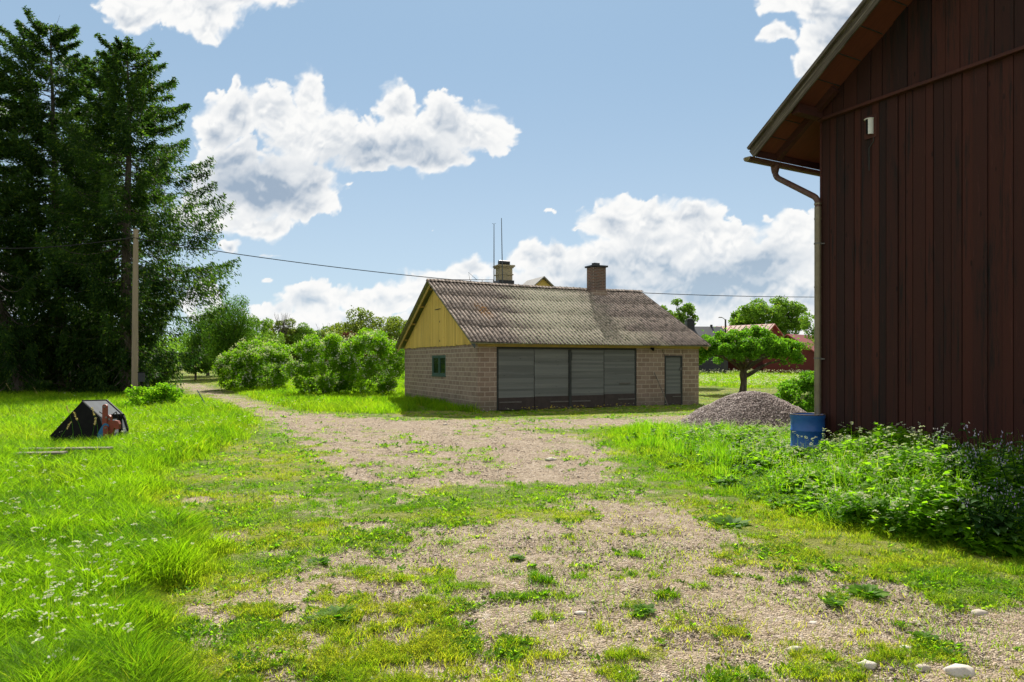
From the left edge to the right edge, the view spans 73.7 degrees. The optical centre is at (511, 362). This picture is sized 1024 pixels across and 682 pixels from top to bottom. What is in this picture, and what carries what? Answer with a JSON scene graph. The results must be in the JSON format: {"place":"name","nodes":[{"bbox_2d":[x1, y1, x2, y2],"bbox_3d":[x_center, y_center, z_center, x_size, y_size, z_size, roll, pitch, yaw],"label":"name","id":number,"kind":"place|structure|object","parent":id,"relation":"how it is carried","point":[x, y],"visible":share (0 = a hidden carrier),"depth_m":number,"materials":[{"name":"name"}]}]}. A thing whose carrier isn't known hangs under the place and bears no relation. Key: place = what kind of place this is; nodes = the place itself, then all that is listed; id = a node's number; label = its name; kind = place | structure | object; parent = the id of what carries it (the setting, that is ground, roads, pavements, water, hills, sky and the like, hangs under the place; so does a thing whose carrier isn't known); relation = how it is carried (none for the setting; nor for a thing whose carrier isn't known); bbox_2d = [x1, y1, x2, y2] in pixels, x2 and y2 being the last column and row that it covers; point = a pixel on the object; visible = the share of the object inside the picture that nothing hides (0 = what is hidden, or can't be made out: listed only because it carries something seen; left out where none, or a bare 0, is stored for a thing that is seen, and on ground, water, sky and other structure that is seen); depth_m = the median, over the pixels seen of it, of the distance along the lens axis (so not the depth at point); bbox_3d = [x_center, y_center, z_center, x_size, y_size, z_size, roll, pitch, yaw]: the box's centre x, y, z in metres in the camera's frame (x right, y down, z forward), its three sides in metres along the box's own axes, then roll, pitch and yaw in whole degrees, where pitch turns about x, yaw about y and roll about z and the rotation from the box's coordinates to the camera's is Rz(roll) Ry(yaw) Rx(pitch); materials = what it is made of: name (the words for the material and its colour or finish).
{"place":"outdoors","nodes":[
{"label":"outdoors","id":0,"kind":"place"},
{"bbox_2d":[0,0,819,351],"label":"sky","id":1,"kind":"structure","parent":0,"point":[644,100],"materials":[{"name":"blue"}]},
{"bbox_2d":[0,0,861,335],"bbox_3d":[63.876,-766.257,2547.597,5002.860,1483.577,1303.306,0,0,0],"label":"cloud","id":2,"kind":"structure","parent":0,"point":[712,260],"depth_m":2984.01,"materials":[{"name":"white"}]},
{"bbox_2d":[152,364,1023,681],"bbox_3d":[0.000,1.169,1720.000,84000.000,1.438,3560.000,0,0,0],"label":"ground","id":3,"kind":"structure","parent":0,"point":[778,614],"depth_m":6.24,"materials":[{"name":"grey gravel"}]},
{"bbox_2d":[0,60,41,331],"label":"spruce tree","id":4,"kind":"object","parent":3,"relation":"on","point":[6,159],"depth_m":45.37,"materials":[{"name":"green plant"}]},
{"bbox_2d":[14,451,67,454],"bbox_3d":[-7.836,1.502,11.345,0.741,0.035,0.200,0,0,-10],"label":"plank","id":5,"kind":"object","parent":3,"relation":"on","point":[57,452],"visible":0.66,"depth_m":11.29,"materials":[{"name":"grey wood"}]},
{"bbox_2d":[0,67,100,394],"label":"spruce tree","id":6,"kind":"object","parent":3,"relation":"on","point":[21,370],"visible":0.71,"depth_m":36.79,"materials":[{"name":"green plant"}]},
{"bbox_2d":[19,446,113,450],"bbox_3d":[-7.783,1.502,11.941,1.476,0.035,0.200,0,0,-5],"label":"plank","id":7,"kind":"object","parent":3,"relation":"on","point":[75,448],"visible":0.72,"depth_m":11.88,"materials":[{"name":"grey wood"}]},
{"bbox_2d":[0,5,167,393],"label":"spruce tree","id":8,"kind":"object","parent":3,"relation":"on","point":[23,88],"visible":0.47,"depth_m":38.18,"materials":[{"name":"green plant"}]},
{"bbox_2d":[50,399,128,441],"bbox_3d":[-8.870,1.448,14.552,1.743,1.373,1.456,0,0,0],"label":"tipped loader shovel","id":9,"kind":"object","parent":3,"relation":"on","point":[110,417],"visible":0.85,"depth_m":14.00,"materials":[{"name":"black paint"}]},
{"bbox_2d":[8,72,181,324],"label":"spruce tree","id":10,"kind":"object","parent":3,"relation":"on","point":[10,164],"visible":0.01,"depth_m":46.99,"materials":[{"name":"green plant"}]},
{"bbox_2d":[9,32,241,393],"bbox_3d":[-21.970,-8.168,39.025,11.862,20.647,11.945,0,0,0],"label":"spruce tree","id":11,"kind":"object","parent":3,"relation":"on","point":[115,308],"visible":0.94,"depth_m":37.96,"materials":[{"name":"green plant"}]},
{"bbox_2d":[131,229,137,395],"bbox_3d":[-18.790,-2.308,33.998,0.315,8.677,0.309,0,0,40],"label":"wooden pole","id":12,"kind":"object","parent":3,"relation":"on","point":[134,371],"visible":0.88,"depth_m":33.89,"materials":[{"name":"brown wood"}]},
{"bbox_2d":[133,237,780,296],"bbox_3d":[9.126,-5.220,41.940,58.122,2.014,0.044,0,0,-16],"label":"power line","id":13,"kind":"object","parent":12,"relation":"attached to","point":[410,275],"visible":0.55,"depth_m":36.91,"materials":[{"name":"black metal"}]},
{"bbox_2d":[97,351,175,387],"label":"thicket","id":14,"kind":"object","parent":3,"relation":"on","point":[154,380],"visible":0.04,"depth_m":42.29,"materials":[{"name":"brown plant"}]},
{"bbox_2d":[0,400,273,670],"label":"flower stems","id":15,"kind":"object","parent":3,"relation":"on","point":[86,560],"visible":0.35,"depth_m":4.98,"materials":[{"name":"green plant"}]},
{"bbox_2d":[137,372,145,394],"bbox_3d":[-18.018,1.140,33.200,0.300,1.380,0.240,0,0,0],"label":"meter post","id":16,"kind":"object","parent":3,"relation":"on","point":[141,377],"visible":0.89,"depth_m":33.10,"materials":[{"name":"grey metal"}]},
{"bbox_2d":[122,382,186,406],"bbox_3d":[-13.585,1.335,25.865,2.190,1.220,1.722,0,0,0],"label":"elder bush","id":17,"kind":"object","parent":3,"relation":"on","point":[162,392],"visible":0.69,"depth_m":25.68,"materials":[{"name":"green plant"}]},
{"bbox_2d":[179,352,214,379],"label":"round tree","id":18,"kind":"object","parent":3,"relation":"on","point":[206,365],"visible":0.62,"depth_m":57.52,"materials":[{"name":"green plant"}]},
{"bbox_2d":[176,306,220,375],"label":"weeping birch","id":19,"kind":"object","parent":3,"relation":"on","point":[195,342],"visible":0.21,"depth_m":66.80,"materials":[{"name":"green plant"}]},
{"bbox_2d":[199,294,260,377],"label":"weeping birch","id":20,"kind":"object","parent":3,"relation":"on","point":[235,328],"visible":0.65,"depth_m":61.23,"materials":[{"name":"green plant"}]},
{"bbox_2d":[153,331,330,363],"bbox_3d":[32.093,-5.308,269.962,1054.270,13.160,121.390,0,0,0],"label":"distant wood","id":21,"kind":"object","parent":3,"relation":"on","point":[172,345],"visible":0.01,"depth_m":224.02,"materials":[{"name":"green plant"}]},
{"bbox_2d":[211,336,299,388],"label":"lilac bush","id":22,"kind":"object","parent":3,"relation":"on","point":[250,362],"visible":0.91,"depth_m":43.77,"materials":[{"name":"green plant"}]},
{"bbox_2d":[243,321,269,343],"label":"distant tree","id":23,"kind":"object","parent":3,"relation":"on","point":[264,339],"visible":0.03,"depth_m":90.26,"materials":[{"name":"green plant"}]},
{"bbox_2d":[246,316,285,365],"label":"distant tree","id":24,"kind":"object","parent":3,"relation":"on","point":[264,331],"visible":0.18,"depth_m":94.83,"materials":[{"name":"green plant"}]},
{"bbox_2d":[263,318,298,360],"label":"distant tree","id":25,"kind":"object","parent":3,"relation":"on","point":[290,331],"visible":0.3,"depth_m":104.10,"materials":[{"name":"green plant"}]},
{"bbox_2d":[275,313,292,341],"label":"bare tree","id":26,"kind":"object","parent":3,"relation":"on","point":[283,328],"visible":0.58,"depth_m":103.86,"materials":[{"name":"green plant"}]},
{"bbox_2d":[286,328,321,363],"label":"distant tree","id":27,"kind":"object","parent":3,"relation":"on","point":[299,361],"visible":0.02,"depth_m":109.71,"materials":[{"name":"green plant"}]},
{"bbox_2d":[289,322,328,362],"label":"distant tree","id":28,"kind":"object","parent":3,"relation":"on","point":[305,330],"visible":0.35,"depth_m":104.16,"materials":[{"name":"green plant"}]},
{"bbox_2d":[306,555,331,564],"bbox_3d":[-1.753,1.798,6.195,0.242,0.047,0.236,0,0,-12],"label":"weed rosette","id":29,"kind":"object","parent":3,"relation":"on","point":[325,560],"visible":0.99,"depth_m":6.22,"materials":[{"name":"green plant"}]},
{"bbox_2d":[279,329,362,395],"bbox_3d":[-10.461,0.027,37.499,4.397,3.794,4.011,0,0,0],"label":"lilac bush","id":30,"kind":"object","parent":3,"relation":"on","point":[308,351],"visible":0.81,"depth_m":36.70,"materials":[{"name":"green plant"}]},
{"bbox_2d":[307,603,356,623],"bbox_3d":[-1.258,1.787,4.852,0.371,0.069,0.360,0,0,0],"label":"weed rosette","id":31,"kind":"object","parent":3,"relation":"on","point":[335,608],"visible":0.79,"depth_m":4.88,"materials":[{"name":"green plant"}]},
{"bbox_2d":[320,322,362,352],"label":"distant tree","id":32,"kind":"object","parent":3,"relation":"on","point":[324,332],"visible":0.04,"depth_m":84.17,"materials":[{"name":"green plant"}]},
{"bbox_2d":[326,330,369,360],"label":"distant tree","id":33,"kind":"object","parent":3,"relation":"on","point":[345,334],"visible":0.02,"depth_m":70.29,"materials":[{"name":"green plant"}]},
{"bbox_2d":[325,326,404,394],"bbox_3d":[-7.766,-0.081,37.592,4.344,4.022,4.584,0,0,0],"label":"lilac bush","id":34,"kind":"object","parent":3,"relation":"on","point":[371,375],"visible":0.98,"depth_m":36.43,"materials":[{"name":"green plant"}]},
{"bbox_2d":[331,305,406,365],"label":"distant tree","id":35,"kind":"object","parent":3,"relation":"on","point":[353,325],"visible":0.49,"depth_m":79.14,"materials":[{"name":"green plant"}]},
{"bbox_2d":[373,316,404,367],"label":"distant tree","id":36,"kind":"object","parent":3,"relation":"on","point":[396,333],"visible":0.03,"depth_m":84.51,"materials":[{"name":"green plant"}]},
{"bbox_2d":[0,369,849,681],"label":"white wildflowers","id":37,"kind":"object","parent":3,"relation":"on","point":[48,595],"visible":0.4,"depth_m":5.33,"materials":[{"name":"white plant"}]},
{"bbox_2d":[0,369,1023,681],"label":"grass","id":38,"kind":"structure","parent":3,"relation":"on","point":[138,487],"depth_m":6.15,"materials":[{"name":"green plant"}]},
{"bbox_2d":[446,218,580,287],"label":"yellow house","id":39,"kind":"structure","parent":3,"relation":"on","point":[502,272],"depth_m":50.42,"materials":[{"name":"brick"}]},
{"bbox_2d":[508,554,524,559],"bbox_3d":[0.049,1.787,6.291,0.187,0.030,0.161,0,0,18],"label":"weed rosette","id":40,"kind":"object","parent":3,"relation":"on","point":[518,556],"visible":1,"depth_m":6.29,"materials":[{"name":"green plant"}]},
{"bbox_2d":[545,457,556,460],"bbox_3d":[0.733,1.818,12.820,0.245,0.070,0.163,0,0,-20],"label":"stone","id":41,"kind":"object","parent":3,"relation":"on","point":[550,459],"visible":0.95,"depth_m":12.77,"materials":[{"name":"grey stone"}]},
{"bbox_2d":[395,263,710,410],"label":"garage","id":42,"kind":"structure","parent":3,"relation":"on","point":[488,346],"depth_m":28.57,"materials":[{"name":"brick"}]},
{"bbox_2d":[431,355,445,376],"bbox_3d":[-3.153,0.138,29.494,0.130,0.913,1.830,0,0,-25],"label":"window","id":43,"kind":"structure","parent":42,"relation":"in","point":[438,361],"depth_m":29.45,"materials":[{"name":"green paint"}]},
{"bbox_2d":[498,349,533,409],"bbox_3d":[0.173,0.638,26.204,1.510,2.325,0.086,0,0,-25],"label":"garage door","id":44,"kind":"structure","parent":42,"relation":"in","point":[515,366],"depth_m":26.19,"materials":[{"name":"metal"}]},
{"bbox_2d":[534,349,568,408],"bbox_3d":[1.566,0.638,26.867,1.525,2.325,0.086,0,0,-25],"label":"garage door","id":45,"kind":"structure","parent":42,"relation":"in","point":[551,366],"depth_m":26.85,"materials":[{"name":"metal"}]},
{"bbox_2d":[572,350,603,407],"bbox_3d":[3.054,0.638,27.573,1.540,2.325,0.086,0,0,-25],"label":"garage door","id":46,"kind":"structure","parent":42,"relation":"in","point":[587,365],"depth_m":27.58,"materials":[{"name":"metal"}]},
{"bbox_2d":[604,350,634,406],"bbox_3d":[4.455,0.638,28.243,1.505,2.324,0.086,0,0,-25],"label":"garage door","id":47,"kind":"structure","parent":42,"relation":"in","point":[619,377],"depth_m":28.23,"materials":[{"name":"metal"}]},
{"bbox_2d":[666,357,680,404],"bbox_3d":[6.958,0.777,29.422,0.810,2.045,0.108,0,0,-25],"label":"side door","id":48,"kind":"structure","parent":42,"relation":"in","point":[673,366],"depth_m":29.44,"materials":[{"name":"metal"}]},
{"bbox_2d":[573,611,586,614],"bbox_3d":[0.491,1.801,4.910,0.100,0.028,0.065,0,0,1],"label":"stone","id":49,"kind":"object","parent":3,"relation":"on","point":[580,612],"visible":0.98,"depth_m":4.89,"materials":[{"name":"grey stone"}]},
{"bbox_2d":[153,403,1023,681],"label":"weeds","id":50,"kind":"object","parent":3,"relation":"on","point":[510,653],"visible":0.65,"depth_m":6.07,"materials":[{"name":"green plant"}]},
{"bbox_2d":[631,603,656,613],"bbox_3d":[0.958,1.778,4.941,0.180,0.032,0.219,0,0,0],"label":"weed rosette","id":51,"kind":"object","parent":3,"relation":"on","point":[646,609],"visible":0.99,"depth_m":4.96,"materials":[{"name":"green plant"}]},
{"bbox_2d":[654,372,667,404],"bbox_3d":[6.306,1.110,28.865,0.606,1.415,0.043,0,0,9],"label":"wooden stick","id":52,"kind":"object","parent":3,"relation":"on","point":[661,388],"visible":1,"depth_m":28.85,"materials":[{"name":"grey wood"}]},
{"bbox_2d":[661,297,698,323],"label":"tree","id":53,"kind":"object","parent":3,"relation":"on","point":[683,309],"visible":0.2,"depth_m":89.05,"materials":[{"name":"green plant"}]},
{"bbox_2d":[685,318,727,371],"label":"dark roofed house","id":54,"kind":"structure","parent":3,"relation":"on","point":[708,365],"depth_m":79.64,"materials":[{"name":"stone"}]},
{"bbox_2d":[718,317,726,373],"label":"street lamp","id":55,"kind":"object","parent":3,"relation":"on","point":[725,365],"visible":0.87,"depth_m":71.91,"materials":[{"name":"metal"}]},
{"bbox_2d":[708,515,751,526],"bbox_3d":[2.437,1.775,7.615,0.452,0.086,0.449,0,0,-37],"label":"weed rosette","id":56,"kind":"object","parent":3,"relation":"on","point":[728,519],"visible":0.92,"depth_m":7.65,"materials":[{"name":"green plant"}]},
{"bbox_2d":[673,391,805,427],"bbox_3d":[6.544,1.299,18.600,4.400,1.084,4.400,0,0,0],"label":"gravel heap","id":57,"kind":"object","parent":3,"relation":"on","point":[749,407],"visible":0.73,"depth_m":17.79,"materials":[{"name":"gravel"}]},
{"bbox_2d":[729,310,759,325],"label":"tree","id":58,"kind":"object","parent":3,"relation":"on","point":[733,314],"visible":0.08,"depth_m":154.06,"materials":[{"name":"green plant"}]},
{"bbox_2d":[707,323,782,369],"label":"red shed","id":59,"kind":"structure","parent":3,"relation":"on","point":[773,328],"depth_m":82.42,"materials":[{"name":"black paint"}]},
{"bbox_2d":[699,325,807,392],"bbox_3d":[13.490,-0.131,40.096,7.287,4.282,5.988,0,0,0],"label":"apple tree","id":60,"kind":"object","parent":3,"relation":"on","point":[737,346],"visible":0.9,"depth_m":38.86,"materials":[{"name":"green plant"}]},
{"bbox_2d":[728,295,809,334],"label":"tree","id":61,"kind":"object","parent":3,"relation":"on","point":[783,319],"visible":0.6,"depth_m":146.43,"materials":[{"name":"green plant"}]},
{"bbox_2d":[763,334,813,372],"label":"red shed","id":62,"kind":"structure","parent":3,"relation":"on","point":[808,364],"depth_m":74.80,"materials":[{"name":"red wood"}]},
{"bbox_2d":[774,370,813,412],"bbox_3d":[9.909,1.082,23.098,2.152,1.694,1.929,0,0,32],"label":"currant bush","id":63,"kind":"object","parent":3,"relation":"on","point":[788,392],"visible":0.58,"depth_m":22.83,"materials":[{"name":"green plant"}]},
{"bbox_2d":[787,646,802,652],"bbox_3d":[1.787,1.819,4.311,0.112,0.056,0.076,0,0,-8],"label":"stone","id":64,"kind":"object","parent":3,"relation":"on","point":[789,648],"visible":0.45,"depth_m":4.30,"materials":[{"name":"grey stone"}]},
{"bbox_2d":[798,312,813,349],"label":"light tree","id":65,"kind":"object","parent":3,"relation":"on","point":[805,327],"visible":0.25,"depth_m":60.21,"materials":[{"name":"green plant"}]},
{"bbox_2d":[790,412,825,449],"bbox_3d":[5.360,1.367,12.380,0.606,0.894,0.606,0,0,-17],"label":"blue drum","id":66,"kind":"object","parent":3,"relation":"on","point":[809,425],"visible":0.75,"depth_m":12.14,"materials":[{"name":"plastic"}]},
{"bbox_2d":[606,416,1023,559],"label":"leafy undergrowth","id":67,"kind":"object","parent":3,"relation":"on","point":[1004,546],"visible":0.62,"depth_m":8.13,"materials":[{"name":"green plant"}]},
{"bbox_2d":[643,418,1020,525],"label":"umbel flowers","id":68,"kind":"object","parent":3,"relation":"on","point":[838,468],"visible":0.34,"depth_m":9.58,"materials":[{"name":"white plant"}]},
{"bbox_2d":[821,597,844,606],"bbox_3d":[2.424,1.801,5.133,0.177,0.036,0.179,0,0,40],"label":"weed rosette","id":69,"kind":"object","parent":3,"relation":"on","point":[832,601],"visible":1,"depth_m":5.14,"materials":[{"name":"green plant"}]},
{"bbox_2d":[856,659,876,669],"bbox_3d":[2.127,1.820,4.101,0.120,0.059,0.077,0,0,8],"label":"stone","id":70,"kind":"object","parent":3,"relation":"on","point":[870,666],"visible":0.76,"depth_m":4.08,"materials":[{"name":"grey stone"}]},
{"bbox_2d":[845,583,891,598],"bbox_3d":[2.809,1.794,5.367,0.353,0.061,0.343,0,0,-41],"label":"weed rosette","id":71,"kind":"object","parent":3,"relation":"on","point":[870,590],"visible":0.94,"depth_m":5.38,"materials":[{"name":"green plant"}]},
{"bbox_2d":[747,0,1023,462],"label":"red barn","id":72,"kind":"structure","parent":3,"relation":"on","point":[922,273],"depth_m":10.91,"materials":[{"name":"wood"}]},
{"bbox_2d":[743,156,819,176],"bbox_3d":[11.115,-3.910,16.634,15.320,0.189,0.188,0,0,-29],"label":"rain gutter","id":73,"kind":"object","parent":72,"relation":"attached to","point":[771,163],"visible":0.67,"depth_m":13.36,"materials":[{"name":"metal"}]},
{"bbox_2d":[771,164,824,414],"bbox_3d":[5.378,-1.415,12.901,0.176,4.890,1.165,0,0,-29],"label":"downpipe","id":74,"kind":"object","parent":72,"relation":"attached to","point":[817,281],"visible":0.99,"depth_m":12.46,"materials":[{"name":"metal"}]},
{"bbox_2d":[864,113,876,170],"bbox_3d":[6.080,-3.750,11.624,0.092,0.940,0.220,0,0,-29],"label":"insulator","id":75,"kind":"object","parent":72,"relation":"attached to","point":[870,126],"visible":1,"depth_m":11.60,"materials":[{"name":"white ceramic"}]},
{"bbox_2d":[915,664,930,670],"bbox_3d":[2.450,1.822,4.067,0.097,0.051,0.066,0,0,-5],"label":"stone","id":76,"kind":"object","parent":3,"relation":"on","point":[924,667],"visible":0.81,"depth_m":4.05,"materials":[{"name":"grey stone"}]},
{"bbox_2d":[906,631,940,641],"bbox_3d":[2.719,1.804,4.501,0.210,0.030,0.191,0,0,0],"label":"weed rosette","id":77,"kind":"object","parent":3,"relation":"on","point":[919,634],"visible":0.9,"depth_m":4.52,"materials":[{"name":"green plant"}]},
{"bbox_2d":[914,427,987,468],"bbox_3d":[5.370,1.321,8.581,0.830,1.023,0.735,0,0,0],"label":"comfrey plant","id":78,"kind":"object","parent":3,"relation":"on","point":[940,437],"visible":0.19,"depth_m":8.66,"materials":[{"name":"green plant"}]},
{"bbox_2d":[942,663,975,677],"bbox_3d":[2.624,1.819,4.002,0.186,0.094,0.122,0,0,-6],"label":"stone","id":79,"kind":"object","parent":3,"relation":"on","point":[959,670],"visible":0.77,"depth_m":3.97,"materials":[{"name":"grey stone"}]},
{"bbox_2d":[970,609,988,614],"bbox_3d":[3.400,1.830,4.970,0.123,0.061,0.081,0,0,16],"label":"stone","id":80,"kind":"object","parent":3,"relation":"on","point":[980,612],"visible":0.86,"depth_m":4.95,"materials":[{"name":"grey stone"}]},
{"bbox_2d":[939,422,1023,491],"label":"comfrey plant","id":81,"kind":"object","parent":3,"relation":"on","point":[970,459],"visible":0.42,"depth_m":7.50,"materials":[{"name":"green plant"}]},
{"bbox_2d":[952,477,1023,545],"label":"comfrey plant","id":82,"kind":"object","parent":3,"relation":"on","point":[1005,525],"visible":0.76,"depth_m":6.50,"materials":[{"name":"green plant"}]},
{"bbox_2d":[985,442,1023,509],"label":"comfrey plant","id":83,"kind":"object","parent":3,"relation":"on","point":[1015,469],"visible":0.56,"depth_m":7.05,"materials":[{"name":"green plant"}]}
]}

